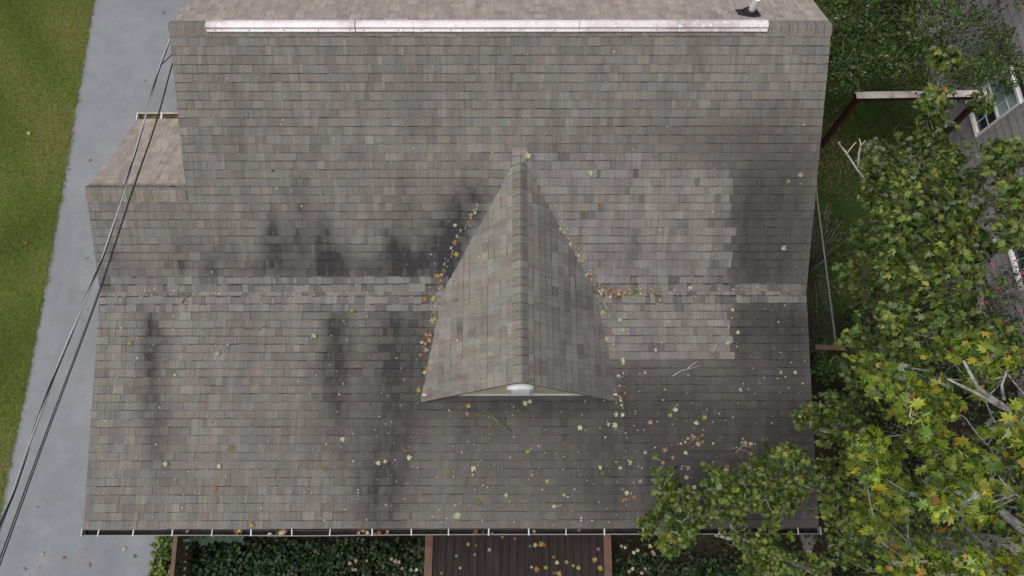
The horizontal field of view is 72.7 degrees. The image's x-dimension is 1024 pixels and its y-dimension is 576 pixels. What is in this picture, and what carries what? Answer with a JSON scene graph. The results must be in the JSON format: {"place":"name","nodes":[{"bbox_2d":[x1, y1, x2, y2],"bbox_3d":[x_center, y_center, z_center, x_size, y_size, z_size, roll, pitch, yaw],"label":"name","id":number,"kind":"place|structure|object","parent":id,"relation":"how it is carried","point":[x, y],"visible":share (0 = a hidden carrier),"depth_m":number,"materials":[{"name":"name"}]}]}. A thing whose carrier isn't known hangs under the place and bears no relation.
{"place":"outdoors","nodes":[
{"label":"outdoors","id":0,"kind":"place"},
{"bbox_2d":[0,0,94,516],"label":"lawn","id":1,"kind":"structure","parent":0,"point":[13,220],"depth_m":15.11,"materials":[{"name":"green plant"}]},
{"bbox_2d":[0,0,187,575],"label":"driveway","id":2,"kind":"structure","parent":0,"point":[127,42],"depth_m":13.94,"materials":[{"name":"concrete"}]},
{"bbox_2d":[151,307,1023,575],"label":"ground","id":3,"kind":"structure","parent":0,"point":[817,387],"depth_m":12.91,"materials":[{"name":"green plant"}]},
{"bbox_2d":[148,536,177,575],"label":"shrub","id":4,"kind":"object","parent":3,"relation":"on","point":[162,568],"visible":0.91,"depth_m":12.22,"materials":[{"name":"green plant"}]},
{"bbox_2d":[170,529,198,575],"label":"rail fence","id":5,"kind":"object","parent":3,"relation":"on","point":[185,558],"visible":0.58,"depth_m":12.09,"materials":[{"name":"brown wood"}]},
{"bbox_2d":[183,529,244,546],"bbox_3d":[-5.330,4.419,12.496,1.104,0.203,0.422,0,73,0],"label":"hosta","id":6,"kind":"object","parent":3,"relation":"on","point":[203,540],"visible":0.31,"depth_m":12.39,"materials":[{"name":"green plant"}]},
{"bbox_2d":[179,535,424,575],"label":"ivy","id":7,"kind":"object","parent":3,"relation":"on","point":[214,562],"visible":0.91,"depth_m":12.50,"materials":[{"name":"green plant"}]},
{"bbox_2d":[413,545,424,559],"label":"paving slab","id":8,"kind":"structure","parent":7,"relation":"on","point":[418,550],"depth_m":12.66,"materials":[{"name":"stone"}]},
{"bbox_2d":[80,0,832,536],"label":"house","id":9,"kind":"structure","parent":3,"relation":"on","point":[734,86],"depth_m":10.63,"materials":[{"name":"grey"}]},
{"bbox_2d":[0,39,171,530],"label":"service cable","id":10,"kind":"object","parent":9,"relation":"attached to","point":[62,354],"visible":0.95,"depth_m":8.11,"materials":[{"name":"metal"}]},
{"bbox_2d":[0,63,172,564],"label":"telephone cable","id":11,"kind":"object","parent":9,"relation":"attached to","point":[97,297],"visible":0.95,"depth_m":8.12,"materials":[{"name":"black rubber"}]},
{"bbox_2d":[96,50,810,525],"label":"seed litter","id":12,"kind":"object","parent":9,"relation":"on","point":[426,348],"visible":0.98,"depth_m":10.75,"materials":[{"name":"yellow plant"}]},
{"bbox_2d":[452,512,460,518],"bbox_3d":[-0.834,3.465,10.549,0.156,0.015,0.141,-2,95,-12],"label":"fallen leaf","id":13,"kind":"object","parent":9,"relation":"on","point":[457,515],"visible":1,"depth_m":10.55,"materials":[{"name":"plant"}]},
{"bbox_2d":[471,410,510,431],"bbox_3d":[-0.305,2.012,10.733,0.696,0.072,0.145,23,75,7],"label":"fallen twig","id":14,"kind":"object","parent":9,"relation":"on","point":[501,422],"visible":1,"depth_m":10.71,"materials":[{"name":"brown wood"}]},
{"bbox_2d":[524,152,531,158],"bbox_3d":[0.231,-2.002,10.473,0.136,0.048,0.122,-7,100,4],"label":"fallen leaf","id":15,"kind":"object","parent":9,"relation":"on","point":[527,155],"visible":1,"depth_m":10.48,"materials":[{"name":"beige plant"}]},
{"bbox_2d":[673,361,702,375],"bbox_3d":[2.721,1.247,10.828,0.507,0.051,0.084,-20,75,-6],"label":"fallen twig","id":16,"kind":"object","parent":9,"relation":"on","point":[687,368],"visible":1,"depth_m":10.82,"materials":[{"name":"grey wood"}]},
{"bbox_2d":[424,528,611,575],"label":"wooden walkway","id":17,"kind":"structure","parent":3,"relation":"on","point":[441,555],"depth_m":12.43,"materials":[{"name":"brown wood"}]},
{"bbox_2d":[613,532,849,575],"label":"ivy","id":18,"kind":"object","parent":3,"relation":"on","point":[709,570],"visible":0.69,"depth_m":12.63,"materials":[{"name":"green plant"}]},
{"bbox_2d":[799,534,815,552],"bbox_3d":[5.442,4.686,12.827,0.260,0.105,0.360,0,73,0],"label":"splash block","id":19,"kind":"object","parent":3,"relation":"on","point":[810,539],"depth_m":12.80,"materials":[{"name":"grey concrete"}]},
{"bbox_2d":[634,387,1012,575],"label":"maple tree","id":20,"kind":"object","parent":3,"relation":"on","point":[719,494],"visible":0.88,"depth_m":9.15,"materials":[{"name":"green plant"}]},
{"bbox_2d":[809,334,842,385],"bbox_3d":[5.888,1.457,13.379,0.820,0.912,0.937,-36,77,-10],"label":"shrub","id":21,"kind":"object","parent":3,"relation":"on","point":[818,366],"visible":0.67,"depth_m":13.08,"materials":[{"name":"green plant"}]},
{"bbox_2d":[809,344,860,466],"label":"side steps","id":22,"kind":"structure","parent":3,"relation":"on","point":[815,347],"depth_m":12.90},
{"bbox_2d":[827,44,1023,391],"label":"maple tree","id":23,"kind":"object","parent":3,"relation":"on","point":[928,298],"visible":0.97,"depth_m":8.10,"materials":[{"name":"green plant"}]},
{"bbox_2d":[838,328,1023,575],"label":"maple tree","id":24,"kind":"object","parent":3,"relation":"on","point":[924,416],"visible":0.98,"depth_m":5.89,"materials":[{"name":"green plant"}]},
{"bbox_2d":[843,304,1023,575],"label":"ivy","id":25,"kind":"object","parent":3,"relation":"on","point":[957,394],"visible":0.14,"depth_m":13.13,"materials":[{"name":"green plant"}]},
{"bbox_2d":[912,0,1023,398],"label":"neighbour house","id":26,"kind":"structure","parent":3,"relation":"on","point":[1004,118],"depth_m":13.83,"materials":[{"name":"grey"}]},
{"bbox_2d":[965,65,1023,137],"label":"window","id":27,"kind":"structure","parent":26,"relation":"in","point":[1005,104],"depth_m":13.71,"materials":[{"name":"white plastic"}]},
{"bbox_2d":[1008,245,1023,290],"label":"window","id":28,"kind":"structure","parent":26,"relation":"in","point":[1018,252],"depth_m":13.46,"materials":[{"name":"white plastic"}]},
{"bbox_2d":[806,0,1013,383],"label":"yard lawn","id":29,"kind":"structure","parent":0,"point":[857,186],"depth_m":15.13,"materials":[{"name":"green plant"}]},
{"bbox_2d":[806,186,836,357],"bbox_3d":[5.953,-0.531,13.813,0.070,1.201,3.677,0,73,0],"label":"wire fence","id":30,"kind":"object","parent":29,"relation":"on","point":[826,272],"visible":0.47,"depth_m":13.36,"materials":[{"name":"metal"}]},
{"bbox_2d":[808,204,855,325],"bbox_3d":[6.229,-0.353,13.846,1.013,1.052,2.533,10,74,3],"label":"shrub","id":31,"kind":"object","parent":29,"relation":"on","point":[816,274],"visible":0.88,"depth_m":13.76,"materials":[{"name":"green plant"}]},
{"bbox_2d":[820,90,987,161],"bbox_3d":[7.577,-3.154,13.979,2.476,2.370,0.339,-1,73,0],"label":"swing set","id":32,"kind":"object","parent":29,"relation":"on","point":[896,96],"visible":0.45,"depth_m":12.90,"materials":[{"name":"white paint"}]},
{"bbox_2d":[857,103,911,149],"bbox_3d":[7.444,-3.217,13.778,0.478,1.760,0.150,0,73,0],"label":"swing","id":33,"kind":"object","parent":32,"relation":"hanging from","point":[858,143],"visible":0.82,"depth_m":14.03,"materials":[{"name":"brown rubber"}]},
{"bbox_2d":[814,0,1023,103],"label":"ornamental tree","id":34,"kind":"object","parent":29,"relation":"on","point":[907,58],"visible":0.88,"depth_m":12.31,"materials":[{"name":"green plant"}]},
{"bbox_2d":[966,255,1023,347],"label":"rose bush","id":35,"kind":"object","parent":29,"relation":"on","point":[989,301],"visible":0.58,"depth_m":13.01,"materials":[{"name":"green plant"}]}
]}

